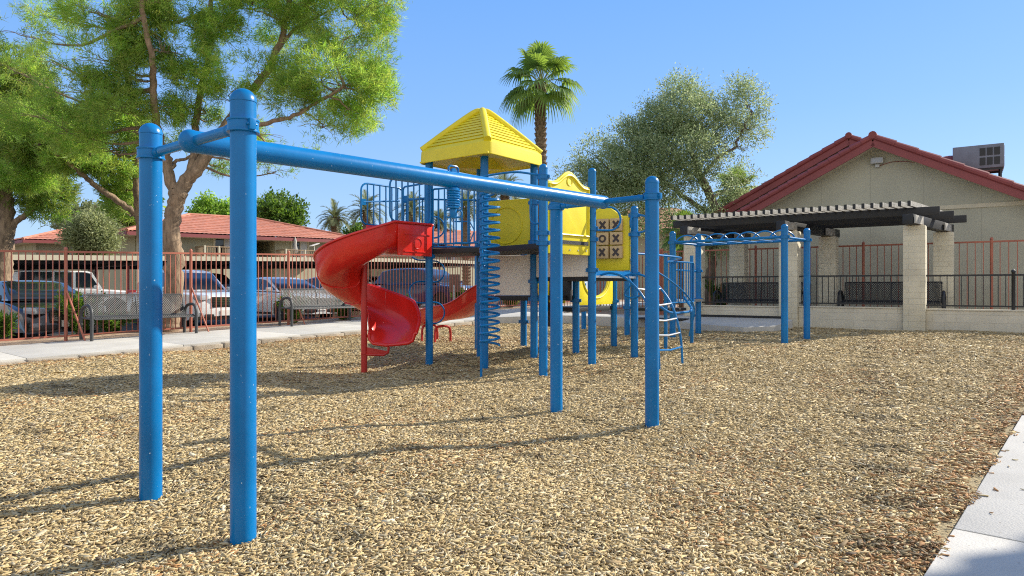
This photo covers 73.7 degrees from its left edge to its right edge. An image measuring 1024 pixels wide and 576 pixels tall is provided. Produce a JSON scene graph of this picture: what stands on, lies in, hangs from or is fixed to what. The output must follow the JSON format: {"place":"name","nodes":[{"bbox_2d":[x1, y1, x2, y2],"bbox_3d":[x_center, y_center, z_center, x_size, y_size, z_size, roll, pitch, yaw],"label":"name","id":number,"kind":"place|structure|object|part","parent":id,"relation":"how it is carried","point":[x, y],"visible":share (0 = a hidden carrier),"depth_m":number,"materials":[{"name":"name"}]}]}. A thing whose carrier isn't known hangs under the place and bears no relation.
{"place":"outdoors","nodes":[
{"label":"outdoors","id":0,"kind":"place"},
{"bbox_2d":[22,300,529,337],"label":"parking lot","id":1,"kind":"structure","parent":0,"point":[129,326],"depth_m":22.21,"materials":[{"name":"grey asphalt"}]},
{"bbox_2d":[0,39,85,280],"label":"pine tree","id":2,"kind":"object","parent":1,"relation":"on","point":[41,205],"visible":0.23,"depth_m":21.91,"materials":[{"name":"green plant"}]},
{"bbox_2d":[0,280,105,338],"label":"parked car","id":3,"kind":"object","parent":1,"relation":"on","point":[29,305],"visible":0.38,"depth_m":15.89,"materials":[{"name":"black paint"}]},
{"bbox_3d":[-12.106,0.077,16.256,1.045,0.349,0.150,0,0,38],"label":"side window","id":4,"kind":"part","parent":3,"relation":"part of","materials":[{"name":"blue glass"}]},
{"bbox_2d":[13,270,136,312],"bbox_3d":[-17.644,0.226,27.482,4.378,1.859,2.239,0,0,-32],"label":"parked car","id":5,"kind":"object","parent":1,"relation":"on","point":[56,278],"visible":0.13,"depth_m":26.83,"materials":[{"name":"white paint"}]},
{"bbox_3d":[-18.254,-0.322,26.151,1.050,0.616,0.099,0,0,-32],"label":"side window","id":6,"kind":"part","parent":5,"relation":"part of","materials":[{"name":"black glass"}]},
{"bbox_3d":[-17.477,-0.320,26.636,0.620,0.613,0.098,0,0,-32],"label":"side window","id":7,"kind":"part","parent":5,"relation":"part of","materials":[{"name":"black glass"}]},
{"bbox_3d":[-16.811,-0.318,27.052,0.791,0.609,0.098,0,0,-32],"label":"side window","id":8,"kind":"part","parent":5,"relation":"part of","materials":[{"name":"black glass"}]},
{"bbox_2d":[0,95,150,251],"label":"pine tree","id":9,"kind":"object","parent":1,"relation":"on","point":[25,159],"visible":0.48,"depth_m":19.11,"materials":[{"name":"green plant"}]},
{"bbox_2d":[53,289,107,333],"bbox_3d":[-9.796,0.549,15.549,0.733,1.183,1.135,0,0,33],"label":"oleander shrub","id":10,"kind":"object","parent":1,"relation":"on","point":[75,323],"visible":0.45,"depth_m":15.39,"materials":[{"name":"green plant"}]},
{"bbox_2d":[127,270,229,326],"bbox_3d":[-10.076,0.295,21.101,5.278,1.709,2.239,0,0,41],"label":"parked car","id":11,"kind":"object","parent":1,"relation":"on","point":[208,296],"visible":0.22,"depth_m":19.45,"materials":[{"name":"white paint"}]},
{"bbox_2d":[212,273,229,291],"bbox_3d":[-14.861,0.126,33.377,4.978,1.739,2.339,0,0,41],"label":"parked car","id":12,"kind":"object","parent":1,"relation":"on","point":[223,280],"visible":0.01,"depth_m":33.19,"materials":[{"name":"black paint"}]},
{"bbox_2d":[13,255,474,312],"bbox_3d":[-12.818,-0.135,35.705,5.489,3.216,27.572,0,0,41],"label":"carport","id":13,"kind":"object","parent":1,"relation":"on","point":[421,264],"visible":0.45,"depth_m":31.61,"materials":[{"name":"beige metal"}]},
{"bbox_2d":[229,277,339,320],"bbox_3d":[-7.796,0.349,23.090,4.928,1.449,2.229,0,0,41],"label":"parked car","id":14,"kind":"object","parent":1,"relation":"on","point":[322,311],"visible":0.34,"depth_m":22.11,"materials":[{"name":"white paint"}]},
{"bbox_3d":[-8.519,-0.124,22.718,0.640,0.358,0.154,0,0,41],"label":"side window","id":15,"kind":"part","parent":14,"relation":"part of","materials":[{"name":"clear glass"}]},
{"bbox_3d":[-7.860,-0.108,22.132,1.045,0.349,0.150,0,0,41],"label":"side window","id":16,"kind":"part","parent":14,"relation":"part of","materials":[{"name":"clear glass"}]},
{"bbox_2d":[14,302,570,340],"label":"kerb","id":17,"kind":"structure","parent":1,"relation":"on","point":[138,332],"depth_m":15.33,"materials":[{"name":"concrete"}]},
{"bbox_2d":[302,277,380,314],"bbox_3d":[-6.380,0.283,25.306,4.928,1.449,2.229,0,0,41],"label":"parked car","id":18,"kind":"object","parent":1,"relation":"on","point":[313,281],"depth_m":25.05,"materials":[{"name":"white paint"}]},
{"bbox_3d":[-7.103,-0.190,24.935,0.640,0.358,0.154,0,0,41],"label":"side window","id":19,"kind":"part","parent":18,"relation":"part of","materials":[{"name":"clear glass"}]},
{"bbox_2d":[367,276,378,283],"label":"parked car","id":20,"kind":"object","parent":1,"relation":"on","point":[369,279],"visible":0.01,"depth_m":40.07,"materials":[{"name":"white paint"}]},
{"bbox_2d":[372,268,471,306],"bbox_3d":[-3.588,0.015,29.241,4.978,1.739,2.339,0,0,33],"label":"parked car","id":21,"kind":"object","parent":1,"relation":"on","point":[421,286],"visible":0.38,"depth_m":28.58,"materials":[{"name":"blue paint"}]},
{"bbox_3d":[-5.159,-0.503,29.314,1.190,0.543,0.176,0,0,33],"label":"side window","id":22,"kind":"part","parent":21,"relation":"part of","materials":[{"name":"black glass"}]},
{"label":"side window","id":23,"kind":"part","parent":21,"relation":"part of","materials":[{"name":"black glass"}]},
{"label":"side window","id":24,"kind":"part","parent":21,"relation":"part of","materials":[{"name":"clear glass"}]},
{"bbox_2d":[293,237,297,256],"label":"patio umbrella","id":25,"kind":"object","parent":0,"point":[295,244],"visible":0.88,"depth_m":47.75,"materials":[{"name":"beige fabric"}]},
{"bbox_2d":[0,299,663,345],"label":"planting strip","id":26,"kind":"object","parent":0,"point":[21,342],"visible":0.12,"depth_m":15.90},
{"bbox_2d":[0,309,19,338],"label":"oleander shrub","id":27,"kind":"object","parent":26,"relation":"on","point":[7,327],"visible":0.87,"depth_m":14.52,"materials":[{"name":"green plant"}]},
{"bbox_2d":[94,309,135,331],"bbox_3d":[-9.339,0.817,15.970,0.948,0.795,0.970,0,0,34],"label":"oleander shrub","id":28,"kind":"object","parent":26,"relation":"on","point":[106,324],"visible":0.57,"depth_m":15.85,"materials":[{"name":"green plant"}]},
{"bbox_2d":[0,0,412,331],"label":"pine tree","id":29,"kind":"object","parent":26,"relation":"on","point":[130,39],"visible":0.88,"depth_m":16.42,"materials":[{"name":"green plant"}]},
{"bbox_2d":[0,247,569,340],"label":"picket fence","id":30,"kind":"object","parent":26,"relation":"on","point":[67,295],"visible":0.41,"depth_m":15.56,"materials":[{"name":"metal"}]},
{"bbox_2d":[274,293,310,322],"bbox_3d":[-5.908,0.522,18.596,0.915,0.989,1.036,0,0,-44],"label":"oleander shrub","id":31,"kind":"object","parent":26,"relation":"on","point":[294,315],"visible":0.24,"depth_m":18.54,"materials":[{"name":"green plant"}]},
{"bbox_2d":[327,301,356,319],"bbox_3d":[-4.911,0.623,19.942,0.882,0.702,1.007,0,0,23],"label":"oleander shrub","id":32,"kind":"object","parent":26,"relation":"on","point":[342,311],"visible":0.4,"depth_m":19.80,"materials":[{"name":"green plant"}]},
{"bbox_2d":[449,274,459,299],"bbox_3d":[-2.020,0.236,23.977,0.360,1.429,0.267,0,0,-11],"label":"utility cabinet","id":33,"kind":"object","parent":26,"relation":"on","point":[450,282],"visible":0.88,"depth_m":23.89,"materials":[{"name":"grey metal"}]},
{"bbox_2d":[449,287,466,297],"bbox_3d":[-1.959,0.351,25.443,0.852,0.935,0.993,0,0,0],"label":"oleander shrub","id":34,"kind":"object","parent":26,"relation":"on","point":[458,293],"visible":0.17,"depth_m":25.41,"materials":[{"name":"green plant"}]},
{"bbox_2d":[501,300,518,307],"bbox_3d":[0.032,0.174,25.447,1.595,1.229,1.972,0,0,34],"label":"hedge shrub","id":35,"kind":"object","parent":26,"relation":"on","point":[506,302],"visible":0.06,"depth_m":25.39,"materials":[{"name":"green plant"}]},
{"bbox_2d":[499,40,585,304],"bbox_3d":[1.176,-4.381,26.958,3.594,10.870,3.684,0,0,0],"label":"fan palm","id":36,"kind":"object","parent":26,"relation":"on","point":[536,97],"visible":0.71,"depth_m":26.60,"materials":[{"name":"green plant"}]},
{"bbox_2d":[0,302,668,361],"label":"sidewalk","id":37,"kind":"structure","parent":0,"point":[22,352],"depth_m":13.48,"materials":[{"name":"concrete"}]},
{"bbox_2d":[79,294,197,340],"bbox_3d":[-7.846,0.585,14.441,0.649,0.919,2.144,0,0,39],"label":"park bench","id":38,"kind":"object","parent":37,"relation":"on","point":[105,304],"visible":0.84,"depth_m":14.27,"materials":[{"name":"grey metal"}]},
{"bbox_2d":[278,289,354,325],"bbox_3d":[-4.898,0.475,17.614,0.649,0.919,2.144,0,0,41],"label":"park bench","id":39,"kind":"object","parent":37,"relation":"on","point":[292,306],"visible":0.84,"depth_m":17.44,"materials":[{"name":"grey metal"}]},
{"bbox_2d":[316,304,682,316],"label":"gravel yard","id":40,"kind":"structure","parent":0,"point":[608,312],"depth_m":22.02,"materials":[{"name":"beige gravel"}]},
{"bbox_2d":[564,249,660,314],"bbox_3d":[2.822,-0.072,22.476,0.104,2.225,5.416,0,0,-37],"label":"picket fence","id":41,"kind":"object","parent":40,"relation":"on","point":[642,284],"visible":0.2,"depth_m":20.89,"materials":[{"name":"metal"}]},
{"bbox_2d":[550,62,778,304],"bbox_3d":[5.657,-3.560,24.733,8.547,9.250,4.554,0,0,0],"label":"olive tree","id":42,"kind":"object","parent":40,"relation":"on","point":[642,156],"visible":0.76,"depth_m":24.49,"materials":[{"name":"green plant"}]},
{"bbox_2d":[659,209,705,311],"bbox_3d":[5.259,-0.695,21.033,1.584,3.489,1.660,0,0,0],"label":"fan palm","id":43,"kind":"object","parent":40,"relation":"on","point":[679,247],"visible":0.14,"depth_m":20.86,"materials":[{"name":"green plant"}]},
{"bbox_2d":[713,164,757,206],"bbox_3d":[8.555,-1.865,26.265,2.000,5.832,2.123,0,0,0],"label":"tree","id":44,"kind":"object","parent":40,"relation":"on","point":[739,173],"visible":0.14,"depth_m":26.01,"materials":[{"name":"green plant"}]},
{"bbox_2d":[705,132,861,304],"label":"clubhouse wing","id":45,"kind":"structure","parent":40,"relation":"on","point":[848,139],"depth_m":23.24,"materials":[{"name":"red tile"}]},
{"bbox_2d":[0,309,1023,575],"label":"playground surface","id":46,"kind":"object","parent":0,"point":[944,523],"visible":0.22,"depth_m":5.34,"materials":[{"name":"beige wood"}]},
{"bbox_2d":[0,321,474,365],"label":"edging kerb","id":47,"kind":"structure","parent":46,"relation":"on","point":[213,346],"depth_m":12.70,"materials":[{"name":"concrete"}]},
{"bbox_2d":[136,88,661,544],"bbox_3d":[-0.414,0.264,4.759,1.212,2.404,3.723,0,0,43],"label":"track ride","id":48,"kind":"object","parent":46,"relation":"on","point":[239,145],"visible":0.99,"depth_m":3.75,"materials":[{"name":"blue paint"}]},
{"bbox_2d":[444,165,462,218],"bbox_3d":[-0.410,-0.673,4.775,0.103,0.373,0.100,0,0,-40],"label":"beam trolley","id":49,"kind":"object","parent":48,"relation":"hanging from","point":[453,199],"visible":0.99,"depth_m":4.75,"materials":[{"name":"blue metal"}]},
{"bbox_2d":[313,107,694,376],"bbox_3d":[0.486,-0.633,12.483,5.538,4.154,7.512,0,0,13],"label":"play structure","id":50,"kind":"object","parent":46,"relation":"on","point":[483,141],"visible":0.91,"depth_m":10.11,"materials":[{"name":"blue paint"}]},
{"bbox_2d":[0,322,1023,575],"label":"wood chips","id":51,"kind":"object","parent":46,"relation":"on","point":[602,498],"visible":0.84,"depth_m":4.53,"materials":[{"name":"beige wood"}]},
{"bbox_2d":[668,224,811,342],"bbox_3d":[4.281,0.070,12.949,2.366,2.380,1.200,0,0,41],"label":"overhead ladder","id":52,"kind":"object","parent":46,"relation":"on","point":[784,237],"visible":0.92,"depth_m":12.60,"materials":[{"name":"blue metal"}]},
{"bbox_2d":[735,131,1023,309],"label":"clubhouse","id":53,"kind":"structure","parent":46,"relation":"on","point":[873,167],"depth_m":17.78,"materials":[{"name":"beige paint"}]},
{"bbox_2d":[944,143,1004,176],"bbox_3d":[12.261,-3.102,18.448,1.683,1.316,0.809,0,0,35],"label":"air conditioner","id":54,"kind":"object","parent":53,"relation":"on","point":[990,158],"visible":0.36,"depth_m":17.92,"materials":[{"name":"grey metal"}]},
{"bbox_2d":[0,0,1023,289],"label":"sky","id":55,"kind":"structure","parent":0,"point":[937,77],"materials":[{"name":"blue"}]},
{"bbox_2d":[488,312,792,331],"bbox_3d":[2.687,0.919,16.605,7.695,0.478,1.991,0,0,38],"label":"concrete apron","id":56,"kind":"object","parent":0,"point":[728,324],"visible":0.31,"depth_m":15.28,"materials":[{"name":"grey concrete"}]},
{"bbox_2d":[638,317,688,319],"bbox_3d":[3.450,0.712,15.900,1.200,0.020,0.550,0,0,35],"label":"rubber mat","id":57,"kind":"object","parent":56,"relation":"on","point":[663,318],"visible":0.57,"depth_m":15.72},
{"bbox_2d":[701,314,780,317],"bbox_3d":[5.184,0.652,15.757,2.064,0.045,0.100,0,0,35],"label":"rubber edging","id":58,"kind":"object","parent":56,"relation":"on","point":[745,316],"visible":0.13,"depth_m":15.64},
{"bbox_2d":[705,278,728,304],"bbox_3d":[6.655,0.193,21.576,1.134,1.118,1.201,0,0,27],"label":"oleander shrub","id":59,"kind":"object","parent":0,"point":[710,287],"visible":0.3,"depth_m":21.43,"materials":[{"name":"green plant"}]},
{"bbox_2d":[924,529,1023,575],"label":"path","id":60,"kind":"structure","parent":0,"point":[972,554],"depth_m":2.82,"materials":[{"name":"concrete"}]},
{"bbox_2d":[954,414,1023,542],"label":"path","id":61,"kind":"structure","parent":0,"point":[1004,504],"depth_m":3.52,"materials":[{"name":"concrete"}]},
{"bbox_3d":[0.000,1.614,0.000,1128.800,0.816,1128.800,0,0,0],"label":"ground","id":62,"kind":"structure","parent":0,"visible":0},
{"bbox_2d":[12,224,122,270],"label":"apartment building","id":63,"kind":"structure","parent":62,"relation":"on","point":[45,241],"depth_m":50.37,"materials":[{"name":"beige"}]},
{"bbox_2d":[38,197,102,229],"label":"broadleaf tree","id":64,"kind":"object","parent":62,"relation":"on","point":[85,205],"visible":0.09,"depth_m":60.61,"materials":[{"name":"green plant"}]},
{"bbox_2d":[184,188,229,214],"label":"broadleaf tree","id":65,"kind":"object","parent":62,"relation":"on","point":[207,204],"visible":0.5,"depth_m":72.62,"materials":[{"name":"green plant"}]},
{"bbox_2d":[257,186,310,236],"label":"broadleaf tree","id":66,"kind":"object","parent":62,"relation":"on","point":[273,206],"visible":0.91,"depth_m":69.41,"materials":[{"name":"green plant"}]},
{"bbox_2d":[316,198,354,232],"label":"date palm","id":67,"kind":"object","parent":62,"relation":"on","point":[333,222],"visible":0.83,"depth_m":65.61,"materials":[{"name":"green plant"}]},
{"bbox_2d":[340,217,362,234],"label":"broadleaf tree","id":68,"kind":"object","parent":62,"relation":"on","point":[356,227],"visible":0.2,"depth_m":74.47,"materials":[{"name":"green plant"}]},
{"bbox_2d":[346,189,388,275],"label":"date palm","id":69,"kind":"object","parent":62,"relation":"on","point":[370,213],"visible":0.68,"depth_m":61.65,"materials":[{"name":"green plant"}]},
{"bbox_2d":[393,190,423,222],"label":"date palm","id":70,"kind":"object","parent":62,"relation":"on","point":[411,209],"visible":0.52,"depth_m":65.48,"materials":[{"name":"green plant"}]},
{"bbox_2d":[372,228,500,285],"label":"apartment building","id":71,"kind":"structure","parent":62,"relation":"on","point":[441,240],"depth_m":65.26,"materials":[{"name":"beige"}]},
{"bbox_2d":[434,208,454,245],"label":"date palm","id":72,"kind":"object","parent":62,"relation":"on","point":[441,216],"visible":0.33,"depth_m":69.50,"materials":[{"name":"green plant"}]},
{"bbox_2d":[446,190,475,284],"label":"date palm","id":73,"kind":"object","parent":62,"relation":"on","point":[465,216],"visible":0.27,"depth_m":61.66,"materials":[{"name":"green plant"}]},
{"bbox_2d":[489,174,523,255],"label":"date palm","id":74,"kind":"object","parent":62,"relation":"on","point":[504,177],"visible":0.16,"depth_m":59.67,"materials":[{"name":"green plant"}]},
{"bbox_2d":[596,208,680,303],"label":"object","id":75,"kind":"structure","parent":62,"relation":"on","point":[641,248],"depth_m":35.00,"materials":[{"name":"beige"}]},
{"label":"grass verge","id":76,"kind":"structure","parent":0,"visible":0},
{"bbox_2d":[54,204,127,281],"bbox_3d":[-23.034,-2.246,37.846,3.732,4.832,3.380,0,0,0],"label":"broadleaf tree","id":77,"kind":"object","parent":76,"relation":"on","point":[93,231],"visible":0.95,"depth_m":37.08,"materials":[{"name":"green plant"}]},
{"bbox_2d":[94,190,165,230],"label":"broadleaf tree","id":78,"kind":"object","parent":76,"relation":"on","point":[103,206],"visible":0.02,"depth_m":46.88,"materials":[{"name":"green plant"}]},
{"bbox_2d":[68,213,345,290],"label":"apartment building","id":79,"kind":"structure","parent":76,"relation":"on","point":[204,233],"depth_m":46.94,"materials":[{"name":"beige"}]},
{"bbox_2d":[213,239,229,256],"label":"window","id":80,"kind":"structure","parent":79,"relation":"in","point":[216,242],"depth_m":44.88,"materials":[{"name":"grey glass"}]},
{"bbox_2d":[290,242,308,256],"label":"window","id":81,"kind":"structure","parent":79,"relation":"in","point":[300,245],"depth_m":49.31,"materials":[{"name":"grey glass"}]},
{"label":"patio slab","id":82,"kind":"structure","parent":0,"visible":0},
{"bbox_2d":[713,282,802,304],"bbox_3d":[6.276,0.311,17.380,2.144,0.919,0.649,0,0,35],"label":"park bench","id":83,"kind":"object","parent":82,"relation":"on","point":[772,299],"visible":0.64,"depth_m":17.67,"materials":[{"name":"black metal"}]},
{"bbox_2d":[671,200,966,330],"bbox_3d":[7.125,-0.298,16.154,6.011,2.896,3.346,0,0,35],"label":"pergola","id":84,"kind":"object","parent":82,"relation":"on","point":[918,220],"visible":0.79,"depth_m":15.40,"materials":[{"name":"beige wood"}]},
{"bbox_2d":[661,237,1023,314],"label":"picket fence","id":85,"kind":"object","parent":82,"relation":"on","point":[863,245],"visible":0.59,"depth_m":17.15,"materials":[{"name":"metal"}]},
{"bbox_2d":[701,305,1023,332],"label":"block wall","id":86,"kind":"structure","parent":82,"relation":"on","point":[890,318],"depth_m":14.22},
{"bbox_2d":[702,269,1023,309],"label":"railing","id":87,"kind":"object","parent":86,"relation":"on","point":[1013,275],"visible":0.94,"depth_m":14.46,"materials":[{"name":"black metal"}]},
{"bbox_2d":[837,281,945,308],"bbox_3d":[8.707,0.311,15.708,2.144,0.919,0.649,0,0,35],"label":"park bench","id":88,"kind":"object","parent":82,"relation":"on","point":[895,300],"visible":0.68,"depth_m":15.94,"materials":[{"name":"black metal"}]}
]}

